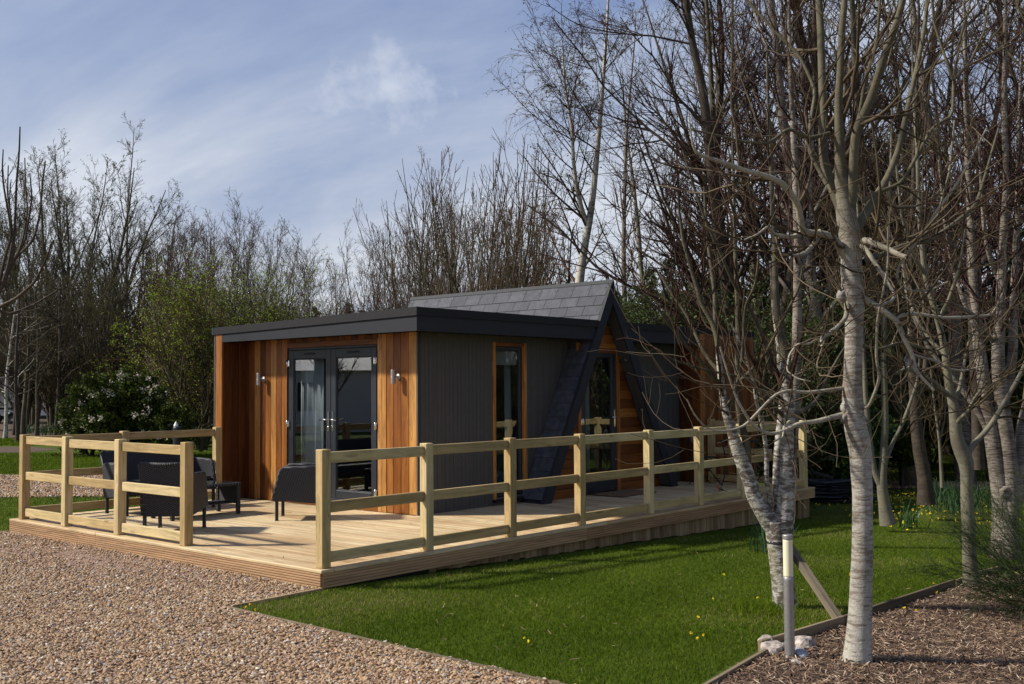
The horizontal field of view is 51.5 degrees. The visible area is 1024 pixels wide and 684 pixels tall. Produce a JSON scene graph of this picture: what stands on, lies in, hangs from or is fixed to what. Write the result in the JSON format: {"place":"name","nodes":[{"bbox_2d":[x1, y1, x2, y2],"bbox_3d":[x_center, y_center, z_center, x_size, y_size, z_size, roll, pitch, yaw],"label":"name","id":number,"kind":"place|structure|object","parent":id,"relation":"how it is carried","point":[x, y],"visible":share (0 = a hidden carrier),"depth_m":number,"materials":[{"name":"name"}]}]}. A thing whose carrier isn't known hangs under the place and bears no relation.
{"place":"outdoors","nodes":[
{"label":"outdoors","id":0,"kind":"place"},
{"bbox_2d":[0,419,70,437],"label":"woodland floor","id":1,"kind":"structure","parent":0,"point":[44,421],"depth_m":51.85,"materials":[{"name":"brown plant"}]},
{"bbox_2d":[0,298,51,437],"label":"young tree","id":2,"kind":"object","parent":1,"relation":"on","point":[5,396],"visible":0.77,"depth_m":40.91,"materials":[{"name":"brown plant"}]},
{"bbox_2d":[0,246,72,425],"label":"bare tree","id":3,"kind":"object","parent":1,"relation":"on","point":[20,399],"visible":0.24,"depth_m":48.08,"materials":[{"name":"brown plant"}]},
{"bbox_2d":[0,273,78,435],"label":"young tree","id":4,"kind":"object","parent":1,"relation":"on","point":[37,415],"visible":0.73,"depth_m":41.89,"materials":[{"name":"brown plant"}]},
{"bbox_2d":[0,253,84,434],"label":"young tree","id":5,"kind":"object","parent":1,"relation":"on","point":[23,417],"visible":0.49,"depth_m":42.90,"materials":[{"name":"brown plant"}]},
{"bbox_2d":[0,154,123,426],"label":"multi stem tree","id":6,"kind":"object","parent":1,"relation":"on","point":[31,416],"visible":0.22,"depth_m":54.58,"materials":[{"name":"brown plant"}]},
{"bbox_2d":[22,271,105,434],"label":"young tree","id":7,"kind":"object","parent":1,"relation":"on","point":[59,385],"visible":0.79,"depth_m":42.88,"materials":[{"name":"brown plant"}]},
{"bbox_2d":[3,230,131,432],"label":"bare tree","id":8,"kind":"object","parent":1,"relation":"on","point":[49,411],"visible":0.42,"depth_m":45.78,"materials":[{"name":"brown plant"}]},
{"bbox_2d":[46,265,128,400],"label":"bare tree","id":9,"kind":"object","parent":1,"relation":"on","point":[89,368],"visible":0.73,"depth_m":43.53,"materials":[{"name":"brown plant"}]},
{"bbox_2d":[2,128,190,408],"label":"multi stem tree","id":10,"kind":"object","parent":1,"relation":"on","point":[60,237],"visible":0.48,"depth_m":49.99,"materials":[{"name":"brown plant"}]},
{"bbox_2d":[65,223,148,393],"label":"bare tree","id":11,"kind":"object","parent":1,"relation":"on","point":[89,251],"visible":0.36,"depth_m":46.55,"materials":[{"name":"brown plant"}]},
{"bbox_2d":[98,113,164,341],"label":"tall birch","id":12,"kind":"object","parent":1,"relation":"on","point":[129,184],"visible":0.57,"depth_m":57.92,"materials":[{"name":"brown plant"}]},
{"bbox_2d":[95,202,200,368],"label":"multi stem tree","id":13,"kind":"object","parent":1,"relation":"on","point":[130,308],"visible":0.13,"depth_m":53.25,"materials":[{"name":"brown plant"}]},
{"bbox_2d":[104,207,233,354],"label":"hedge sapling","id":14,"kind":"object","parent":1,"relation":"on","point":[148,240],"visible":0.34,"depth_m":45.94,"materials":[{"name":"brown plant"}]},
{"bbox_2d":[0,495,139,530],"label":"grass","id":15,"kind":"structure","parent":0,"point":[17,507],"depth_m":16.66,"materials":[{"name":"green plant"}]},
{"bbox_2d":[0,451,211,474],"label":"grass","id":16,"kind":"structure","parent":0,"point":[34,463],"depth_m":26.73,"materials":[{"name":"green plant"}]},
{"bbox_2d":[0,474,211,497],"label":"gravel","id":17,"kind":"structure","parent":0,"point":[8,487],"depth_m":19.04,"materials":[{"name":"beige gravel"}]},
{"bbox_2d":[0,439,1023,683],"bbox_3d":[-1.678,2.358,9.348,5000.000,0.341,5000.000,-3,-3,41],"label":"ground","id":18,"kind":"structure","parent":0,"point":[718,555],"depth_m":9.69,"materials":[{"name":"green plant"}]},
{"bbox_2d":[0,127,66,315],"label":"pollard ash","id":19,"kind":"object","parent":18,"relation":"on","point":[12,259],"visible":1,"depth_m":14.99,"materials":[{"name":"brown plant"}]},
{"bbox_2d":[0,288,70,441],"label":"young tree","id":20,"kind":"object","parent":18,"relation":"on","point":[16,372],"visible":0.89,"depth_m":37.99,"materials":[{"name":"brown plant"}]},
{"bbox_2d":[47,396,104,456],"bbox_3d":[-11.628,2.407,29.304,2.078,2.188,1.928,-3,-3,42],"label":"viburnum","id":21,"kind":"object","parent":18,"relation":"on","point":[74,429],"visible":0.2,"depth_m":29.01,"materials":[{"name":"green plant"}]},
{"bbox_2d":[63,362,175,452],"bbox_3d":[-10.397,2.075,28.493,2.790,3.039,2.950,0,-3,0],"label":"viburnum","id":22,"kind":"object","parent":18,"relation":"on","point":[125,402],"visible":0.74,"depth_m":27.83,"materials":[{"name":"green plant"}]},
{"bbox_2d":[91,273,228,418],"bbox_3d":[-10.953,0.629,34.213,5.026,5.605,4.909,0,-3,-13],"label":"hawthorn","id":23,"kind":"object","parent":18,"relation":"on","point":[134,353],"visible":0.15,"depth_m":33.38,"materials":[{"name":"green plant"}]},
{"bbox_2d":[137,399,207,452],"bbox_3d":[-8.928,2.430,27.947,1.660,1.884,1.789,-1,-3,18],"label":"viburnum","id":24,"kind":"object","parent":18,"relation":"on","point":[159,420],"visible":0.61,"depth_m":27.59,"materials":[{"name":"green plant"}]},
{"bbox_2d":[111,245,288,449],"bbox_3d":[-9.355,0.138,31.721,5.705,6.362,5.572,0,-3,-2],"label":"hawthorn","id":25,"kind":"object","parent":18,"relation":"on","point":[206,404],"visible":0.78,"depth_m":31.32,"materials":[{"name":"green plant"}]},
{"bbox_2d":[173,186,263,312],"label":"hedge sapling","id":26,"kind":"object","parent":18,"relation":"on","point":[234,219],"visible":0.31,"depth_m":50.96,"materials":[{"name":"brown plant"}]},
{"bbox_2d":[77,287,393,437],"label":"undergrowth","id":27,"kind":"object","parent":18,"relation":"on","point":[139,351],"visible":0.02,"depth_m":42.41,"materials":[{"name":"green plant"}]},
{"bbox_2d":[142,245,338,418],"bbox_3d":[-8.485,0.150,32.947,5.924,6.446,6.068,-3,-3,40],"label":"hawthorn","id":28,"kind":"object","parent":18,"relation":"on","point":[278,311],"visible":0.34,"depth_m":32.17,"materials":[{"name":"green plant"}]},
{"bbox_2d":[186,265,339,370],"bbox_3d":[-7.591,0.408,34.764,5.433,6.059,5.307,2,-3,-42],"label":"hawthorn","id":29,"kind":"object","parent":18,"relation":"on","point":[296,312],"visible":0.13,"depth_m":34.45,"materials":[{"name":"brown plant"}]},
{"bbox_2d":[217,221,308,322],"bbox_3d":[-9.629,-0.405,39.142,4.644,8.046,2.550,-1,-3,9],"label":"hedge sapling","id":30,"kind":"object","parent":18,"relation":"on","point":[271,250],"visible":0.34,"depth_m":39.30,"materials":[{"name":"brown plant"}]},
{"bbox_2d":[0,530,575,683],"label":"gravel drive","id":31,"kind":"structure","parent":18,"relation":"on","point":[101,562],"depth_m":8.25,"materials":[{"name":"beige gravel"}]},
{"bbox_2d":[326,220,412,313],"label":"hedge sapling","id":32,"kind":"object","parent":18,"relation":"on","point":[352,306],"visible":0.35,"depth_m":38.73,"materials":[{"name":"brown plant"}]},
{"bbox_2d":[366,201,413,310],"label":"ash pole","id":33,"kind":"object","parent":18,"relation":"on","point":[391,277],"visible":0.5,"depth_m":29.52,"materials":[{"name":"brown plant"}]},
{"bbox_2d":[226,606,564,683],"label":"edging board","id":34,"kind":"object","parent":18,"relation":"on","point":[447,657],"visible":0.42,"depth_m":7.10,"materials":[{"name":"brown wood"}]},
{"bbox_2d":[353,167,443,308],"bbox_3d":[-3.274,-1.047,32.487,3.293,8.653,1.725,-2,-3,39],"label":"ash pole","id":35,"kind":"object","parent":18,"relation":"on","point":[386,278],"visible":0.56,"depth_m":32.63,"materials":[{"name":"brown plant"}]},
{"bbox_2d":[9,481,814,588],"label":"timber deck","id":36,"kind":"structure","parent":18,"relation":"on","point":[245,542],"depth_m":12.20,"materials":[{"name":"beige wood"}]},
{"bbox_2d":[18,427,221,545],"bbox_3d":[-3.837,1.673,13.240,3.779,1.064,2.907,-3,-3,41],"label":"deck railing","id":37,"kind":"object","parent":36,"relation":"on","point":[119,444],"visible":0.86,"depth_m":12.50,"materials":[{"name":"brown wood"}]},
{"bbox_2d":[100,451,215,515],"bbox_3d":[-4.747,1.856,14.305,0.716,0.806,1.368,-3,-3,41],"label":"rattan sofa","id":38,"kind":"object","parent":36,"relation":"on","point":[206,465],"visible":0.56,"depth_m":14.32,"materials":[{"name":"black wicker"}]},
{"bbox_2d":[137,462,207,527],"bbox_3d":[-3.871,1.754,12.155,0.608,0.806,0.716,0,-3,1],"label":"rattan armchair","id":39,"kind":"object","parent":36,"relation":"on","point":[154,505],"visible":0.58,"depth_m":11.90,"materials":[{"name":"black wicker"}]},
{"bbox_2d":[151,480,240,520],"bbox_3d":[-4.036,2.016,13.570,0.500,0.411,1.010,-3,-3,41],"label":"coffee table","id":40,"kind":"object","parent":36,"relation":"on","point":[227,492],"visible":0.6,"depth_m":13.81,"materials":[{"name":"wicker"}]},
{"bbox_2d":[271,462,331,520],"bbox_3d":[-2.608,1.795,13.288,0.716,0.806,0.608,0,-3,-4],"label":"rattan armchair","id":41,"kind":"object","parent":36,"relation":"on","point":[295,482],"visible":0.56,"depth_m":12.99,"materials":[{"name":"black wicker"}]},
{"bbox_2d":[316,419,807,568],"bbox_3d":[0.834,1.660,13.707,1.747,1.063,9.727,-3,-3,41],"label":"deck railing","id":42,"kind":"object","parent":36,"relation":"on","point":[426,495],"visible":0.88,"depth_m":11.45,"materials":[{"name":"brown wood"}]},
{"bbox_2d":[376,184,467,308],"bbox_3d":[-2.214,-0.595,30.059,1.913,7.502,3.354,-2,-3,28],"label":"ash pole","id":43,"kind":"object","parent":18,"relation":"on","point":[414,261],"visible":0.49,"depth_m":29.21,"materials":[{"name":"brown plant"}]},
{"bbox_2d":[395,169,460,306],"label":"ash pole","id":44,"kind":"object","parent":18,"relation":"on","point":[433,268],"visible":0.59,"depth_m":30.23,"materials":[{"name":"brown plant"}]},
{"bbox_2d":[406,147,469,295],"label":"ash pole","id":45,"kind":"object","parent":18,"relation":"on","point":[433,206],"visible":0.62,"depth_m":31.36,"materials":[{"name":"brown plant"}]},
{"bbox_2d":[384,137,515,306],"bbox_3d":[-1.786,-1.446,31.968,4.197,9.389,2.394,-1,-3,17],"label":"ash pole","id":46,"kind":"object","parent":18,"relation":"on","point":[495,231],"visible":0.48,"depth_m":31.87,"materials":[{"name":"brown plant"}]},
{"bbox_2d":[411,150,513,294],"bbox_3d":[-1.389,-1.312,33.026,3.506,9.212,1.836,0,-3,-20],"label":"ash pole","id":47,"kind":"object","parent":18,"relation":"on","point":[442,158],"visible":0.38,"depth_m":32.90,"materials":[{"name":"brown plant"}]},
{"bbox_2d":[412,134,538,292],"bbox_3d":[-1.010,-1.492,32.259,4.246,9.498,2.422,-2,-3,25],"label":"ash pole","id":48,"kind":"object","parent":18,"relation":"on","point":[454,269],"visible":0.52,"depth_m":32.14,"materials":[{"name":"brown plant"}]},
{"bbox_2d":[452,177,511,292],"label":"ash pole","id":49,"kind":"object","parent":18,"relation":"on","point":[471,286],"visible":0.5,"depth_m":28.22,"materials":[{"name":"brown plant"}]},
{"bbox_2d":[212,279,756,515],"bbox_3d":[-0.010,1.000,17.503,4.402,3.735,8.526,-3,-3,41],"label":"timber cabin","id":50,"kind":"object","parent":18,"relation":"on","point":[447,357],"visible":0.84,"depth_m":15.41,"materials":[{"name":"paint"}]},
{"bbox_2d":[286,349,330,462],"bbox_3d":[-2.851,1.131,14.882,0.948,2.045,0.124,-3,-3,41],"label":"french door","id":51,"kind":"structure","parent":50,"relation":"in","point":[295,355],"depth_m":15.10,"materials":[{"name":"grey metal"}]},
{"bbox_2d":[301,359,323,462],"bbox_3d":[-2.824,1.151,15.091,0.562,2.140,0.091,-3,-3,41],"label":"curtain","id":52,"kind":"object","parent":50,"relation":"hanging from","point":[312,404],"visible":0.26,"depth_m":15.13,"materials":[{"name":"fabric"}]},
{"bbox_2d":[330,347,376,498],"bbox_3d":[-2.130,1.098,14.258,0.948,2.045,0.124,-3,-3,41],"label":"french door","id":53,"kind":"structure","parent":50,"relation":"in","point":[361,352],"depth_m":14.36,"materials":[{"name":"grey metal"}]},
{"bbox_2d":[504,365,511,437],"bbox_3d":[-0.057,1.234,15.050,0.036,1.850,0.169,-3,-4,44],"label":"curtain","id":54,"kind":"object","parent":50,"relation":"hanging from","point":[507,405],"visible":0.46,"depth_m":15.06,"materials":[{"name":"grey fabric"}]},
{"bbox_2d":[496,346,522,496],"bbox_3d":[-0.071,1.103,14.832,0.055,2.074,0.602,-3,-3,41],"label":"window","id":55,"kind":"structure","parent":50,"relation":"in","point":[498,348],"depth_m":15.01,"materials":[{"name":"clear glass"}]},
{"bbox_2d":[581,353,616,493],"bbox_3d":[1.314,1.180,16.055,0.124,2.168,0.922,-3,-3,41],"label":"entry door","id":56,"kind":"structure","parent":50,"relation":"in","point":[605,485],"depth_m":16.32,"materials":[{"name":"black metal"}]},
{"bbox_2d":[448,157,544,290],"bbox_3d":[-0.242,-1.001,29.224,3.129,8.223,1.639,-3,-3,42],"label":"ash pole","id":57,"kind":"object","parent":18,"relation":"on","point":[521,246],"visible":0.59,"depth_m":29.08,"materials":[{"name":"brown plant"}]},
{"bbox_2d":[471,164,529,290],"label":"ash pole","id":58,"kind":"object","parent":18,"relation":"on","point":[502,270],"visible":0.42,"depth_m":29.90,"materials":[{"name":"brown plant"}]},
{"bbox_2d":[477,145,550,289],"bbox_3d":[0.222,-1.251,30.182,1.762,8.802,2.232,-2,-3,28],"label":"ash pole","id":59,"kind":"object","parent":18,"relation":"on","point":[525,278],"visible":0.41,"depth_m":30.04,"materials":[{"name":"brown plant"}]},
{"bbox_2d":[470,126,579,288],"bbox_3d":[0.311,-1.804,35.459,2.651,10.397,4.648,-2,-3,28],"label":"ash pole","id":60,"kind":"object","parent":18,"relation":"on","point":[525,210],"visible":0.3,"depth_m":34.81,"materials":[{"name":"brown plant"}]},
{"bbox_2d":[518,152,574,285],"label":"ash pole","id":61,"kind":"object","parent":18,"relation":"on","point":[562,170],"visible":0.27,"depth_m":33.51,"materials":[{"name":"brown plant"}]},
{"bbox_2d":[481,0,648,286],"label":"silver birch","id":62,"kind":"object","parent":18,"relation":"on","point":[587,219],"visible":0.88,"depth_m":26.86,"materials":[{"name":"white plant"}]},
{"bbox_2d":[573,19,668,322],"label":"tree","id":63,"kind":"object","parent":18,"relation":"on","point":[642,273],"visible":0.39,"depth_m":41.73,"materials":[{"name":"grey plant"}]},
{"bbox_2d":[574,0,677,312],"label":"white stemmed birch","id":64,"kind":"object","parent":18,"relation":"on","point":[624,213],"visible":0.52,"depth_m":29.05,"materials":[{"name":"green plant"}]},
{"bbox_2d":[616,256,754,337],"bbox_3d":[3.755,0.408,25.190,4.048,5.045,4.673,-1,-3,16],"label":"green shrub","id":65,"kind":"object","parent":18,"relation":"on","point":[629,295],"visible":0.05,"depth_m":24.63,"materials":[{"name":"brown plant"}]},
{"bbox_2d":[619,253,764,326],"bbox_3d":[4.025,0.454,24.128,4.352,4.918,4.276,-1,-3,19],"label":"green shrub","id":66,"kind":"object","parent":18,"relation":"on","point":[633,317],"visible":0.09,"depth_m":23.35,"materials":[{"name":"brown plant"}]},
{"bbox_2d":[584,0,801,467],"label":"tree","id":67,"kind":"object","parent":18,"relation":"on","point":[710,64],"visible":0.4,"depth_m":24.06,"materials":[{"name":"brown plant"}]},
{"bbox_2d":[471,0,970,334],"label":"purple twigged tree","id":68,"kind":"object","parent":18,"relation":"on","point":[686,6],"visible":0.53,"depth_m":22.58,"materials":[{"name":"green plant"}]},
{"bbox_2d":[599,3,866,609],"bbox_3d":[1.887,-0.302,8.766,2.353,5.055,1.540,-1,-3,4],"label":"twin birch","id":69,"kind":"object","parent":18,"relation":"on","point":[777,524],"visible":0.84,"depth_m":8.76,"materials":[{"name":"grey plant"}]},
{"bbox_2d":[665,0,817,323],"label":"tree","id":70,"kind":"object","parent":18,"relation":"on","point":[684,47],"visible":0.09,"depth_m":31.86,"materials":[{"name":"brown plant"}]},
{"bbox_2d":[700,591,814,623],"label":"grass","id":71,"kind":"structure","parent":18,"relation":"on","point":[758,607],"depth_m":8.53,"materials":[{"name":"green plant"}]},
{"bbox_2d":[701,273,889,477],"bbox_3d":[5.634,0.735,21.836,4.155,4.695,4.082,-2,-3,29],"label":"green shrub","id":72,"kind":"object","parent":18,"relation":"on","point":[807,324],"visible":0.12,"depth_m":21.25,"materials":[{"name":"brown plant"}]},
{"bbox_2d":[719,291,879,478],"bbox_3d":[5.452,1.000,21.252,3.312,4.128,3.823,0,-3,-8],"label":"green shrub","id":73,"kind":"object","parent":18,"relation":"on","point":[770,439],"visible":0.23,"depth_m":20.55,"materials":[{"name":"brown plant"}]},
{"bbox_2d":[662,0,942,477],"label":"pink birch","id":74,"kind":"object","parent":18,"relation":"on","point":[797,311],"visible":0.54,"depth_m":12.97,"materials":[{"name":"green plant"}]},
{"bbox_2d":[667,0,955,323],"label":"tree","id":75,"kind":"object","parent":18,"relation":"on","point":[848,83],"visible":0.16,"depth_m":27.23,"materials":[{"name":"brown plant"}]},
{"bbox_2d":[793,545,841,617],"bbox_3d":[2.434,1.953,8.501,0.055,0.611,0.933,0,-3,-15],"label":"tree stake","id":76,"kind":"object","parent":18,"relation":"on","point":[816,587],"visible":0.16,"depth_m":8.48,"materials":[{"name":"brown wood"}]},
{"bbox_2d":[630,0,1023,398],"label":"purple twigged tree","id":77,"kind":"object","parent":18,"relation":"on","point":[909,131],"visible":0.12,"depth_m":26.32,"materials":[{"name":"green plant"}]},
{"bbox_2d":[719,0,938,478],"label":"tree","id":78,"kind":"object","parent":18,"relation":"on","point":[782,99],"visible":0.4,"depth_m":21.94,"materials":[{"name":"plant"}]},
{"bbox_2d":[755,300,906,478],"bbox_3d":[6.659,1.040,22.541,3.312,4.128,3.823,-2,-3,29],"label":"green shrub","id":79,"kind":"object","parent":18,"relation":"on","point":[813,476],"visible":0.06,"depth_m":21.88,"materials":[{"name":"brown plant"}]},
{"bbox_2d":[696,0,968,485],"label":"tree","id":80,"kind":"object","parent":18,"relation":"on","point":[910,477],"visible":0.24,"depth_m":22.28,"materials":[{"name":"brown plant"}]},
{"bbox_2d":[797,471,877,502],"bbox_3d":[5.811,2.633,19.371,1.826,0.562,0.860,0,-3,0],"label":"slate pile","id":81,"kind":"object","parent":18,"relation":"on","point":[829,489],"visible":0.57,"depth_m":19.19,"materials":[{"name":"stone"}]},
{"bbox_2d":[801,394,898,485],"bbox_3d":[6.748,2.010,21.123,2.020,2.111,2.129,-1,-3,3],"label":"laurel bush","id":82,"kind":"object","parent":18,"relation":"on","point":[842,470],"visible":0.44,"depth_m":20.93,"materials":[{"name":"green plant"}]},
{"bbox_2d":[767,291,935,460],"bbox_3d":[7.076,0.898,22.859,3.888,4.471,3.957,2,-3,-43],"label":"green shrub","id":83,"kind":"object","parent":18,"relation":"on","point":[870,370],"visible":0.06,"depth_m":22.10,"materials":[{"name":"brown plant"}]},
{"bbox_2d":[758,579,955,651],"bbox_3d":[2.920,2.198,8.546,0.060,0.278,3.805,-3,-3,41],"label":"edging board","id":84,"kind":"object","parent":18,"relation":"on","point":[836,622],"visible":0.45,"depth_m":8.53,"materials":[{"name":"brown wood"}]},
{"bbox_2d":[711,571,1023,683],"bbox_3d":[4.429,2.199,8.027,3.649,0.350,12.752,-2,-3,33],"label":"bark mulch","id":85,"kind":"object","parent":18,"relation":"on","point":[926,659],"visible":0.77,"depth_m":7.09,"materials":[{"name":"brown wood"}]},
{"bbox_2d":[782,534,797,658],"bbox_3d":[1.813,1.665,6.951,0.110,0.807,0.110,-3,-3,41],"label":"bollard light","id":86,"kind":"object","parent":85,"relation":"on","point":[789,624],"visible":0.94,"depth_m":6.93,"materials":[{"name":"metal"}]},
{"bbox_2d":[588,0,1023,663],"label":"grey tree","id":87,"kind":"object","parent":85,"relation":"on","point":[850,242],"visible":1,"depth_m":6.79,"materials":[{"name":"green plant"}]},
{"bbox_2d":[833,0,1023,585],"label":"slim grey tree","id":88,"kind":"object","parent":85,"relation":"on","point":[962,451],"visible":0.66,"depth_m":10.01,"materials":[{"name":"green plant"}]},
{"bbox_2d":[898,457,1023,632],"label":"broom bush","id":89,"kind":"object","parent":85,"relation":"on","point":[1015,587],"visible":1,"depth_m":8.57,"materials":[{"name":"green plant"}]},
{"bbox_2d":[780,60,987,525],"bbox_3d":[5.177,-0.723,14.518,3.026,6.538,2.879,-1,-3,17],"label":"forked grey tree","id":90,"kind":"object","parent":18,"relation":"on","point":[886,514],"visible":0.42,"depth_m":14.77,"materials":[{"name":"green plant"}]},
{"bbox_2d":[879,423,914,488],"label":"round bush","id":91,"kind":"object","parent":18,"relation":"on","point":[902,454],"visible":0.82,"depth_m":21.80,"materials":[{"name":"green plant"}]},
{"bbox_2d":[844,0,980,505],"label":"dark birch","id":92,"kind":"object","parent":18,"relation":"on","point":[925,493],"visible":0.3,"depth_m":16.44,"materials":[{"name":"brown plant"}]},
{"bbox_2d":[890,311,967,461],"bbox_3d":[9.919,1.150,27.067,3.759,4.248,3.693,1,-3,-25],"label":"green shrub","id":93,"kind":"object","parent":18,"relation":"on","point":[928,440],"visible":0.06,"depth_m":26.18,"materials":[{"name":"brown plant"}]},
{"bbox_2d":[848,0,1023,482],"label":"tree","id":94,"kind":"object","parent":18,"relation":"on","point":[967,434],"visible":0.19,"depth_m":23.21,"materials":[{"name":"plant"}]},
{"bbox_2d":[905,348,974,487],"bbox_3d":[6.859,1.136,16.863,1.186,2.377,1.271,0,-3,-2],"label":"thin sapling","id":95,"kind":"object","parent":18,"relation":"on","point":[939,437],"visible":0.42,"depth_m":16.98,"materials":[{"name":"brown plant"}]},
{"bbox_2d":[860,0,1023,455],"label":"tree","id":96,"kind":"object","parent":18,"relation":"on","point":[946,448],"visible":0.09,"depth_m":30.53,"materials":[{"name":"brown plant"}]},
{"bbox_2d":[879,0,1023,560],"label":"silvery birch","id":97,"kind":"object","parent":18,"relation":"on","point":[1003,445],"visible":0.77,"depth_m":12.05,"materials":[{"name":"grey plant"}]},
{"bbox_2d":[885,10,1023,469],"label":"red trunked tree","id":98,"kind":"object","parent":18,"relation":"on","point":[978,455],"visible":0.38,"depth_m":17.92,"materials":[{"name":"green plant"}]},
{"bbox_2d":[928,482,988,517],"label":"daffodil clump","id":99,"kind":"object","parent":18,"relation":"on","point":[953,499],"visible":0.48,"depth_m":17.34,"materials":[{"name":"green plant"}]},
{"bbox_2d":[902,306,1023,459],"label":"green shrub","id":100,"kind":"object","parent":18,"relation":"on","point":[948,441],"visible":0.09,"depth_m":26.35,"materials":[{"name":"brown plant"}]},
{"bbox_2d":[929,0,1023,260],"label":"tree","id":101,"kind":"object","parent":18,"relation":"on","point":[992,60],"visible":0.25,"depth_m":22.75,"materials":[{"name":"brown plant"}]},
{"bbox_2d":[940,0,1023,351],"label":"tree","id":102,"kind":"object","parent":18,"relation":"on","point":[987,262],"visible":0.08,"depth_m":26.07,"materials":[{"name":"brown plant"}]},
{"bbox_2d":[944,0,1023,398],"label":"tree","id":103,"kind":"object","parent":18,"relation":"on","point":[1017,37],"visible":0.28,"depth_m":21.31,"materials":[{"name":"brown plant"}]},
{"bbox_2d":[0,0,1023,333],"label":"sky","id":104,"kind":"structure","parent":0,"point":[307,109],"materials":[{"name":"blue"}]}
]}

